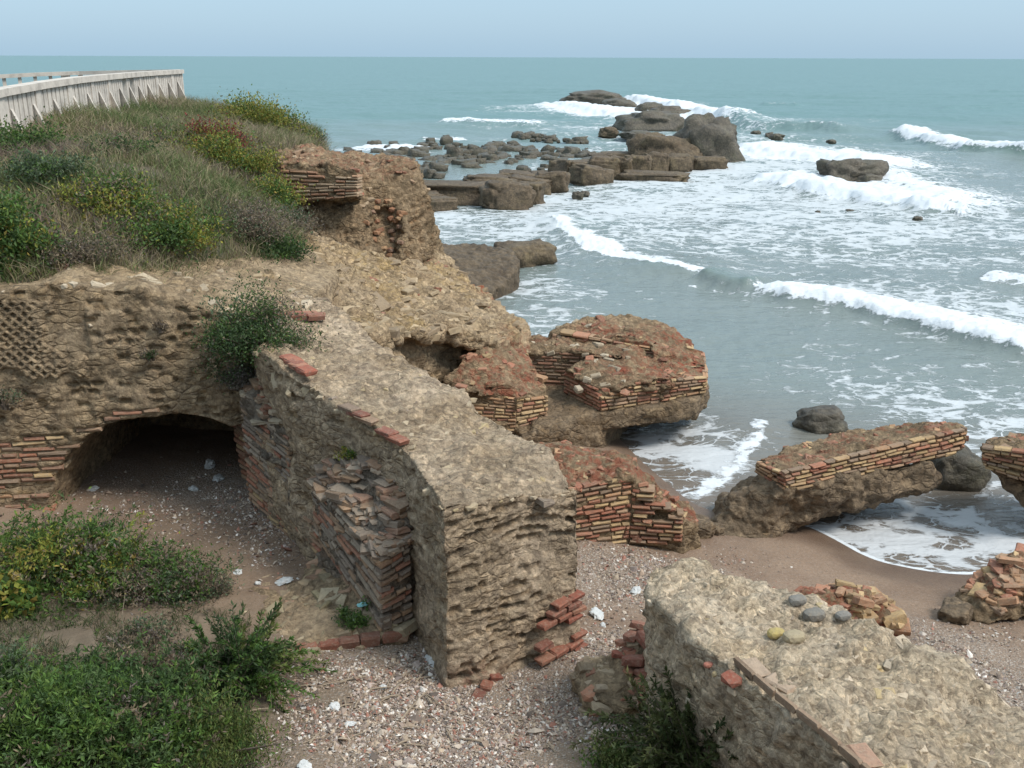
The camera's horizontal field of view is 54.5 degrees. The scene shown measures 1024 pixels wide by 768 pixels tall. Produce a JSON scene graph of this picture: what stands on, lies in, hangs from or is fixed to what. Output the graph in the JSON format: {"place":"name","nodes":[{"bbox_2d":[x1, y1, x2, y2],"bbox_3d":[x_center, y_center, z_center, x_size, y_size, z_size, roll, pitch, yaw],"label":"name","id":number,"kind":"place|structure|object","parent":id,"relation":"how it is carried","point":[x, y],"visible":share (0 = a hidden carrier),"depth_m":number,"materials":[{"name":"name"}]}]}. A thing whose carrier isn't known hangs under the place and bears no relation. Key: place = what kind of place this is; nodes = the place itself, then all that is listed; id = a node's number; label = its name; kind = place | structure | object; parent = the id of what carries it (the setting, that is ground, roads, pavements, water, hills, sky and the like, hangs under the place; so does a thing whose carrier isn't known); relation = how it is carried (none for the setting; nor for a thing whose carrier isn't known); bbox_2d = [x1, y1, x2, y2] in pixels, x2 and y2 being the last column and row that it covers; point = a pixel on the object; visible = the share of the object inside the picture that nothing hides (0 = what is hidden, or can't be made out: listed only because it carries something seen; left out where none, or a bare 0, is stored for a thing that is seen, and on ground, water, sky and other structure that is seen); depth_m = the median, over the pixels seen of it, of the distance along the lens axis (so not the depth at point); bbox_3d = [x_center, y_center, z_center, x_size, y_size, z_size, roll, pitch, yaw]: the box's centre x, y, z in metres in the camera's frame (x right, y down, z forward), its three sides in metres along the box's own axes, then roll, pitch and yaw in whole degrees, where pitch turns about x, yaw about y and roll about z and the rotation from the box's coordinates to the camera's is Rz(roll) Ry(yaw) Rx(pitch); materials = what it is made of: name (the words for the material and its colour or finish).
{"place":"outdoors","nodes":[
{"label":"outdoors","id":0,"kind":"place"},
{"bbox_2d":[0,92,341,286],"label":"hillside","id":1,"kind":"structure","parent":0,"point":[218,250],"depth_m":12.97,"materials":[{"name":"plant"}]},
{"bbox_2d":[0,106,80,157],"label":"slope bush","id":2,"kind":"object","parent":1,"relation":"on","point":[40,137],"visible":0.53,"depth_m":14.02,"materials":[{"name":"green plant"}]},
{"bbox_2d":[0,180,101,276],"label":"slope bush","id":3,"kind":"object","parent":1,"relation":"on","point":[20,238],"visible":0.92,"depth_m":10.78,"materials":[{"name":"green plant"}]},
{"bbox_2d":[0,139,105,193],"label":"slope bush","id":4,"kind":"object","parent":1,"relation":"on","point":[37,162],"visible":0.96,"depth_m":12.40,"materials":[{"name":"green plant"}]},
{"bbox_2d":[25,221,145,272],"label":"slope bush","id":5,"kind":"object","parent":1,"relation":"on","point":[77,247],"visible":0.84,"depth_m":10.96,"materials":[{"name":"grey plant"}]},
{"bbox_2d":[0,69,179,85],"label":"balustrade","id":6,"kind":"object","parent":1,"relation":"on","point":[48,74],"visible":0.29,"depth_m":29.76,"materials":[{"name":"concrete"}]},
{"bbox_2d":[0,70,185,130],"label":"balustrade","id":7,"kind":"object","parent":1,"relation":"on","point":[26,99],"visible":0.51,"depth_m":19.08,"materials":[{"name":"concrete"}]},
{"bbox_2d":[36,161,162,224],"bbox_3d":[-4.993,-2.300,12.063,1.446,0.751,1.308,0,18,0],"label":"slope bush","id":8,"kind":"object","parent":1,"relation":"on","point":[104,189],"visible":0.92,"depth_m":12.00,"materials":[{"name":"green plant"}]},
{"bbox_2d":[66,122,172,159],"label":"slope bush","id":9,"kind":"object","parent":1,"relation":"on","point":[115,140],"visible":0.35,"depth_m":14.23,"materials":[{"name":"green plant"}]},
{"bbox_2d":[47,180,237,267],"bbox_3d":[-4.468,-1.929,11.945,2.193,0.910,1.621,0,18,0],"label":"slope bush","id":10,"kind":"object","parent":1,"relation":"on","point":[180,225],"visible":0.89,"depth_m":11.76,"materials":[{"name":"green plant"}]},
{"bbox_2d":[130,113,281,181],"bbox_3d":[-5.212,-4.074,16.997,2.497,1.060,2.287,0,18,0],"label":"slope bush","id":11,"kind":"object","parent":1,"relation":"on","point":[210,150],"visible":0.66,"depth_m":16.78,"materials":[{"name":"green plant"}]},
{"bbox_2d":[175,108,264,153],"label":"slope bush","id":12,"kind":"object","parent":1,"relation":"on","point":[206,128],"visible":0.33,"depth_m":17.71,"materials":[{"name":"brown plant"}]},
{"bbox_2d":[201,128,289,180],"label":"slope bush","id":13,"kind":"object","parent":1,"relation":"on","point":[263,164],"visible":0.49,"depth_m":17.04,"materials":[{"name":"green plant"}]},
{"bbox_2d":[170,179,331,252],"bbox_3d":[-3.640,-2.281,13.531,2.258,1.003,1.676,16,24,40],"label":"slope bush","id":14,"kind":"object","parent":1,"relation":"on","point":[251,216],"visible":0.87,"depth_m":13.37,"materials":[{"name":"grey plant"}]},
{"bbox_2d":[203,84,318,131],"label":"slope bush","id":15,"kind":"object","parent":1,"relation":"on","point":[275,117],"visible":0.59,"depth_m":24.39,"materials":[{"name":"green plant"}]},
{"bbox_2d":[226,157,314,208],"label":"slope bush","id":16,"kind":"object","parent":1,"relation":"on","point":[280,190],"visible":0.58,"depth_m":16.36,"materials":[{"name":"green plant"}]},
{"bbox_2d":[235,228,323,263],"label":"slope bush","id":17,"kind":"object","parent":1,"relation":"on","point":[286,248],"visible":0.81,"depth_m":13.48,"materials":[{"name":"green plant"}]},
{"bbox_2d":[263,199,324,238],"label":"slope bush","id":18,"kind":"object","parent":1,"relation":"on","point":[295,215],"visible":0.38,"depth_m":15.69,"materials":[{"name":"green plant"}]},
{"bbox_2d":[282,117,329,144],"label":"slope bush","id":19,"kind":"object","parent":1,"relation":"on","point":[305,129],"visible":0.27,"depth_m":24.73,"materials":[{"name":"green plant"}]},
{"bbox_2d":[0,56,1023,573],"bbox_3d":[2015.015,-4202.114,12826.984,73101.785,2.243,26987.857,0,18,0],"label":"sea","id":20,"kind":"structure","parent":0,"point":[766,288],"depth_m":35.81,"materials":[{"name":"liquid"}]},
{"bbox_2d":[423,169,435,178],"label":"reef stone","id":21,"kind":"object","parent":20,"relation":"in","point":[428,173],"visible":0.6,"depth_m":51.89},
{"bbox_2d":[428,162,448,171],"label":"reef stone","id":22,"kind":"object","parent":20,"relation":"in","point":[440,167],"visible":0.65,"depth_m":55.12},
{"bbox_2d":[430,195,457,211],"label":"breakwater block","id":23,"kind":"structure","parent":20,"relation":"in","point":[442,203],"depth_m":40.75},
{"bbox_2d":[439,136,452,144],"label":"reef stone","id":24,"kind":"object","parent":20,"relation":"in","point":[444,140],"visible":0.76,"depth_m":72.77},
{"bbox_2d":[424,180,485,205],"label":"breakwater block","id":25,"kind":"structure","parent":20,"relation":"in","point":[466,193],"depth_m":42.66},
{"bbox_2d":[446,147,463,156],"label":"reef stone","id":26,"kind":"object","parent":20,"relation":"in","point":[453,151],"visible":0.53,"depth_m":62.28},
{"bbox_2d":[461,162,482,167],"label":"reef stone","id":27,"kind":"object","parent":20,"relation":"in","point":[471,165],"visible":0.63,"depth_m":55.94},
{"bbox_2d":[442,243,519,299],"bbox_3d":[-1.365,-2.361,25.715,2.804,2.305,8.140,2,18,6],"label":"rock shelf","id":28,"kind":"object","parent":20,"relation":"in","point":[495,271],"visible":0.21,"depth_m":26.89,"materials":[{"name":"stone"}]},
{"bbox_2d":[462,173,517,181],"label":"breakwater block","id":29,"kind":"structure","parent":20,"relation":"in","point":[480,177],"depth_m":45.60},
{"bbox_2d":[481,154,499,160],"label":"reef stone","id":30,"kind":"object","parent":20,"relation":"in","point":[494,157],"visible":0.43,"depth_m":58.82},
{"bbox_2d":[478,180,536,209],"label":"breakwater block","id":31,"kind":"structure","parent":20,"relation":"in","point":[501,195],"depth_m":41.16,"materials":[{"name":"stone"}]},
{"bbox_2d":[498,145,521,151],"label":"reef stone","id":32,"kind":"object","parent":20,"relation":"in","point":[518,148],"visible":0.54,"depth_m":65.31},
{"bbox_2d":[498,169,534,176],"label":"breakwater block","id":33,"kind":"structure","parent":20,"relation":"in","point":[511,172],"depth_m":49.79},
{"bbox_2d":[493,238,557,267],"bbox_3d":[0.383,-3.888,30.521,2.002,1.054,1.786,-3,19,-11],"label":"shelf rock","id":34,"kind":"object","parent":20,"relation":"in","point":[535,252],"visible":0.59,"depth_m":30.01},
{"bbox_2d":[512,180,545,204],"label":"breakwater block","id":35,"kind":"structure","parent":20,"relation":"in","point":[539,187],"depth_m":42.67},
{"bbox_2d":[508,174,551,194],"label":"breakwater block","id":36,"kind":"structure","parent":20,"relation":"in","point":[518,177],"depth_m":46.17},
{"bbox_2d":[534,170,569,192],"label":"breakwater block","id":37,"kind":"structure","parent":20,"relation":"in","point":[560,181],"depth_m":46.81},
{"bbox_2d":[561,146,580,153],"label":"reef stone","id":38,"kind":"object","parent":20,"relation":"in","point":[570,149],"visible":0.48,"depth_m":63.89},
{"bbox_2d":[548,160,596,171],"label":"breakwater block","id":39,"kind":"structure","parent":20,"relation":"in","point":[558,165],"depth_m":49.91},
{"bbox_2d":[572,191,583,199],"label":"sea rock","id":40,"kind":"object","parent":20,"relation":"in","point":[577,195],"visible":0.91,"depth_m":44.31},
{"bbox_2d":[568,163,614,185],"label":"breakwater block","id":41,"kind":"structure","parent":20,"relation":"in","point":[584,174],"depth_m":48.70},
{"bbox_2d":[559,90,626,104],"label":"sea rock","id":42,"kind":"object","parent":20,"relation":"in","point":[594,96],"visible":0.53,"depth_m":131.87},
{"bbox_2d":[587,155,620,175],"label":"breakwater block","id":43,"kind":"structure","parent":20,"relation":"in","point":[606,161],"depth_m":51.42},
{"bbox_2d":[598,126,618,138],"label":"sea rock","id":44,"kind":"object","parent":20,"relation":"in","point":[610,132],"visible":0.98,"depth_m":79.84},
{"bbox_2d":[587,151,630,156],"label":"breakwater block","id":45,"kind":"structure","parent":20,"relation":"in","point":[617,153],"depth_m":59.80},
{"bbox_2d":[514,314,709,447],"bbox_3d":[1.470,0.298,16.651,3.499,2.366,4.704,9,20,24],"label":"masonry","id":46,"kind":"object","parent":20,"relation":"in","point":[611,377],"visible":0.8,"depth_m":15.97,"materials":[{"name":"brown concrete"}]},
{"bbox_2d":[602,98,636,106],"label":"sea rock","id":47,"kind":"object","parent":20,"relation":"in","point":[619,102],"visible":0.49,"depth_m":119.31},
{"bbox_2d":[610,155,632,171],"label":"breakwater block","id":48,"kind":"structure","parent":20,"relation":"in","point":[624,163],"depth_m":51.83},
{"bbox_2d":[617,130,649,138],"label":"sea rock","id":49,"kind":"object","parent":20,"relation":"in","point":[626,135],"visible":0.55,"depth_m":78.34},
{"bbox_2d":[624,154,652,169],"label":"breakwater block","id":50,"kind":"structure","parent":20,"relation":"in","point":[641,162],"depth_m":53.26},
{"bbox_2d":[634,102,661,111],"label":"sea rock","id":51,"kind":"object","parent":20,"relation":"in","point":[645,106],"visible":0.38,"depth_m":111.16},
{"bbox_2d":[612,110,684,131],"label":"sea rock","id":52,"kind":"object","parent":20,"relation":"in","point":[656,120],"visible":0.69,"depth_m":85.22,"materials":[{"name":"stone"}]},
{"bbox_2d":[614,169,689,181],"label":"breakwater block","id":53,"kind":"structure","parent":20,"relation":"in","point":[647,175],"depth_m":50.56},
{"bbox_2d":[644,151,668,170],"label":"breakwater block","id":54,"kind":"structure","parent":20,"relation":"in","point":[660,161],"depth_m":54.27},
{"bbox_2d":[626,133,702,155],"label":"sea rock","id":55,"kind":"object","parent":20,"relation":"in","point":[639,143],"visible":0.48,"depth_m":58.88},
{"bbox_2d":[650,105,691,113],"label":"sea rock","id":56,"kind":"object","parent":20,"relation":"in","point":[675,109],"visible":0.35,"depth_m":104.18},
{"bbox_2d":[668,153,694,171],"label":"breakwater block","id":57,"kind":"structure","parent":20,"relation":"in","point":[680,162],"depth_m":54.82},
{"bbox_2d":[672,112,745,162],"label":"sea rock","id":58,"kind":"object","parent":20,"relation":"in","point":[709,134],"visible":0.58,"depth_m":59.48,"materials":[{"name":"stone"}]},
{"bbox_2d":[693,156,727,169],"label":"breakwater block","id":59,"kind":"structure","parent":20,"relation":"in","point":[708,162],"depth_m":55.78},
{"bbox_2d":[768,133,784,140],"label":"sea rock","id":60,"kind":"object","parent":20,"relation":"in","point":[776,137],"visible":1,"depth_m":77.55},
{"bbox_2d":[792,405,848,433],"bbox_3d":[5.264,0.641,16.968,0.953,0.546,0.696,0,18,0],"label":"sea rock","id":61,"kind":"object","parent":20,"relation":"in","point":[824,419],"visible":0.84,"depth_m":16.72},
{"bbox_2d":[816,158,888,181],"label":"sea rock","id":62,"kind":"object","parent":20,"relation":"in","point":[852,169],"visible":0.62,"depth_m":49.83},
{"bbox_2d":[854,173,882,181],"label":"sea rock","id":63,"kind":"object","parent":20,"relation":"in","point":[867,177],"visible":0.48,"depth_m":49.22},
{"bbox_2d":[980,432,1023,507],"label":"fallen masonry","id":64,"kind":"object","parent":20,"relation":"in","point":[1002,458],"visible":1,"depth_m":12.89,"materials":[{"name":"brick"}]},
{"bbox_2d":[0,424,1023,767],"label":"beach","id":65,"kind":"structure","parent":0,"point":[810,556],"depth_m":10.49,"materials":[{"name":"sand"}]},
{"bbox_2d":[0,565,50,625],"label":"shrub","id":66,"kind":"object","parent":65,"relation":"on","point":[10,589],"visible":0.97,"depth_m":8.59,"materials":[{"name":"green plant"}]},
{"bbox_2d":[0,633,75,698],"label":"shrub","id":67,"kind":"object","parent":65,"relation":"on","point":[15,657],"visible":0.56,"depth_m":7.47,"materials":[{"name":"green plant"}]},
{"bbox_2d":[0,486,197,634],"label":"shrub","id":68,"kind":"object","parent":65,"relation":"on","point":[81,553],"visible":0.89,"depth_m":9.12,"materials":[{"name":"green plant"}]},
{"bbox_2d":[0,629,231,767],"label":"shrub","id":69,"kind":"object","parent":65,"relation":"on","point":[39,720],"visible":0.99,"depth_m":6.69,"materials":[{"name":"green plant"}]},
{"bbox_2d":[0,597,262,767],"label":"bank grass","id":70,"kind":"structure","parent":65,"relation":"on","point":[173,618],"depth_m":8.39,"materials":[{"name":"green plant"}]},
{"bbox_2d":[39,621,227,745],"bbox_3d":[-2.868,2.256,7.493,1.492,0.670,1.501,0,18,0],"label":"shrub","id":71,"kind":"object","parent":65,"relation":"on","point":[172,659],"visible":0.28,"depth_m":7.53,"materials":[{"name":"green plant"}]},
{"bbox_2d":[94,608,203,658],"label":"shrub","id":72,"kind":"object","parent":65,"relation":"on","point":[156,633],"visible":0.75,"depth_m":8.28,"materials":[{"name":"green plant"}]},
{"bbox_2d":[53,532,251,622],"bbox_3d":[-3.380,1.729,9.236,1.754,0.674,1.402,0,18,0],"label":"shrub","id":73,"kind":"object","parent":65,"relation":"on","point":[161,577],"visible":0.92,"depth_m":9.07,"materials":[{"name":"green plant"}]},
{"bbox_2d":[0,249,339,510],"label":"vaulted wall","id":74,"kind":"structure","parent":65,"relation":"on","point":[98,394],"depth_m":10.86,"materials":[{"name":"stone"}]},
{"bbox_2d":[0,385,25,409],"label":"weed","id":75,"kind":"object","parent":74,"relation":"on","point":[13,397],"visible":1,"depth_m":10.52,"materials":[{"name":"green plant"}]},
{"bbox_2d":[136,348,160,361],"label":"weed","id":76,"kind":"object","parent":74,"relation":"attached to","point":[151,355],"visible":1,"depth_m":10.66,"materials":[{"name":"green plant"}]},
{"bbox_2d":[150,319,169,333],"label":"weed","id":77,"kind":"object","parent":74,"relation":"attached to","point":[160,326],"visible":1,"depth_m":10.69,"materials":[{"name":"green plant"}]},
{"bbox_2d":[204,355,256,393],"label":"hanging bush","id":78,"kind":"object","parent":74,"relation":"hanging from","point":[241,377],"visible":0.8,"depth_m":10.84,"materials":[{"name":"green plant"}]},
{"bbox_2d":[189,569,239,604],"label":"shrub","id":79,"kind":"object","parent":65,"relation":"on","point":[225,587],"visible":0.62,"depth_m":9.23,"materials":[{"name":"green plant"}]},
{"bbox_2d":[143,669,308,767],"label":"shrub","id":80,"kind":"object","parent":65,"relation":"on","point":[232,734],"visible":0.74,"depth_m":7.06,"materials":[{"name":"green plant"}]},
{"bbox_2d":[151,597,337,723],"bbox_3d":[-2.344,2.149,7.999,1.732,0.932,1.564,-17,25,-41],"label":"arching plant","id":81,"kind":"object","parent":65,"relation":"on","point":[241,666],"visible":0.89,"depth_m":7.87,"materials":[{"name":"green plant"}]},
{"bbox_2d":[297,759,311,767],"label":"plastic scrap","id":82,"kind":"object","parent":65,"relation":"on","point":[303,763],"visible":1,"depth_m":7.03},
{"bbox_2d":[240,556,417,656],"bbox_3d":[-1.837,2.223,9.264,1.360,0.717,1.787,-13,22,-35],"label":"dirt mound","id":83,"kind":"object","parent":65,"relation":"on","point":[314,598],"visible":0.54,"depth_m":8.98,"materials":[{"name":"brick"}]},
{"bbox_2d":[275,577,293,585],"bbox_3d":[-2.221,1.916,9.677,0.216,0.044,0.162,-18,17,-37],"label":"plastic scrap","id":84,"kind":"object","parent":83,"relation":"on","point":[283,580],"visible":1,"depth_m":9.66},
{"bbox_2d":[331,595,373,630],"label":"weed","id":85,"kind":"object","parent":83,"relation":"on","point":[352,619],"visible":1,"depth_m":8.84,"materials":[{"name":"green plant"}]},
{"bbox_2d":[251,231,547,434],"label":"ruined platform","id":86,"kind":"structure","parent":65,"relation":"on","point":[442,319],"depth_m":15.38,"materials":[{"name":"stone"}]},
{"bbox_2d":[275,143,443,262],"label":"ruined tower","id":87,"kind":"structure","parent":86,"relation":"on","point":[379,203],"depth_m":18.33,"materials":[{"name":"stone"}]},
{"bbox_2d":[252,293,587,698],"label":"ruined wall","id":88,"kind":"structure","parent":65,"relation":"on","point":[491,513],"depth_m":8.71,"materials":[{"name":"stone"}]},
{"bbox_2d":[178,256,340,378],"bbox_3d":[-2.722,-0.703,10.595,1.438,1.336,1.507,14,23,37],"label":"hanging bush","id":89,"kind":"object","parent":88,"relation":"hanging from","point":[237,339],"visible":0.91,"depth_m":10.53,"materials":[{"name":"green plant"}]},
{"bbox_2d":[239,376,292,536],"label":"brick pier","id":90,"kind":"structure","parent":88,"relation":"attached to","point":[260,420],"depth_m":10.73,"materials":[{"name":"brick"}]},
{"bbox_2d":[290,455,415,634],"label":"brick pier","id":91,"kind":"structure","parent":88,"relation":"attached to","point":[362,528],"depth_m":8.97,"materials":[{"name":"brick"}]},
{"bbox_2d":[334,446,357,460],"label":"weed","id":92,"kind":"object","parent":91,"relation":"on","point":[350,453],"visible":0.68,"depth_m":9.37,"materials":[{"name":"green plant"}]},
{"bbox_2d":[589,607,603,619],"bbox_3d":[0.821,2.242,9.679,0.151,0.071,0.198,8,23,-14],"label":"plastic scrap","id":93,"kind":"object","parent":65,"relation":"on","point":[596,613],"visible":1,"depth_m":9.65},
{"bbox_2d":[569,620,646,722],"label":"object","id":94,"kind":"structure","parent":65,"relation":"on","point":[600,683],"depth_m":8.14,"materials":[{"name":"stone"}]},
{"bbox_2d":[572,720,661,767],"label":"shrub","id":95,"kind":"object","parent":65,"relation":"on","point":[618,759],"visible":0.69,"depth_m":7.16,"materials":[{"name":"green plant"}]},
{"bbox_2d":[539,440,701,553],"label":"brick wall","id":96,"kind":"structure","parent":65,"relation":"on","point":[623,498],"depth_m":11.77,"materials":[{"name":"brown brick"}]},
{"bbox_2d":[568,665,738,767],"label":"arching plant","id":97,"kind":"object","parent":65,"relation":"on","point":[673,741],"visible":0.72,"depth_m":6.95,"materials":[{"name":"green plant"}]},
{"bbox_2d":[696,514,715,538],"bbox_3d":[2.236,1.842,12.532,0.607,0.371,0.449,-3,18,-9],"label":"beach rock","id":98,"kind":"object","parent":65,"relation":"on","point":[707,527],"visible":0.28,"depth_m":12.38,"materials":[{"name":"stone"}]},
{"bbox_2d":[714,522,724,535],"bbox_3d":[2.560,1.921,12.756,0.333,0.314,0.224,14,23,37],"label":"beach rock","id":99,"kind":"object","parent":65,"relation":"on","point":[720,529],"visible":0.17,"depth_m":12.64,"materials":[{"name":"stone"}]},
{"bbox_2d":[724,531,776,537],"bbox_3d":[3.048,1.973,12.897,0.884,0.269,0.397,-2,18,-6],"label":"beach rock","id":100,"kind":"object","parent":65,"relation":"on","point":[761,535],"visible":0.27,"depth_m":12.74,"materials":[{"name":"stone"}]},
{"bbox_2d":[639,557,1023,767],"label":"ruined wall","id":101,"kind":"structure","parent":65,"relation":"on","point":[782,678],"depth_m":6.51,"materials":[{"name":"concrete"}]},
{"bbox_2d":[710,421,968,536],"bbox_3d":[4.448,1.345,13.524,4.095,1.558,1.586,-2,18,-6],"label":"fallen masonry","id":102,"kind":"object","parent":65,"relation":"on","point":[788,488],"visible":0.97,"depth_m":12.98,"materials":[{"name":"brown concrete"}]},
{"bbox_2d":[794,579,910,636],"bbox_3d":[3.391,2.249,10.225,1.286,0.686,1.277,0,18,0],"label":"brick rubble","id":103,"kind":"object","parent":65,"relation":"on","point":[865,602],"visible":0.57,"depth_m":9.84,"materials":[{"name":"brown brick"}]},
{"bbox_2d":[937,596,973,624],"bbox_3d":[4.710,2.426,10.559,0.326,0.210,0.434,12,22,33],"label":"beach rock","id":104,"kind":"object","parent":65,"relation":"on","point":[955,610],"visible":1,"depth_m":10.45,"materials":[{"name":"stone"}]},
{"bbox_2d":[930,445,991,491],"bbox_3d":[6.606,1.308,14.737,0.912,0.811,0.642,0,18,0],"label":"sea rock","id":105,"kind":"object","parent":65,"relation":"on","point":[964,469],"visible":0.6,"depth_m":14.48,"materials":[{"name":"stone"}]},
{"bbox_2d":[955,543,1023,624],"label":"fallen masonry","id":106,"kind":"object","parent":65,"relation":"on","point":[992,591],"visible":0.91,"depth_m":10.58,"materials":[{"name":"brick"}]},
{"bbox_2d":[0,447,1023,767],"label":"shell gravel","id":107,"kind":"structure","parent":0,"point":[430,729],"depth_m":8.07,"materials":[{"name":"gravel"}]},
{"bbox_2d":[0,0,1023,58],"label":"sky","id":108,"kind":"structure","parent":0,"point":[859,29],"materials":[{"name":"blue"}]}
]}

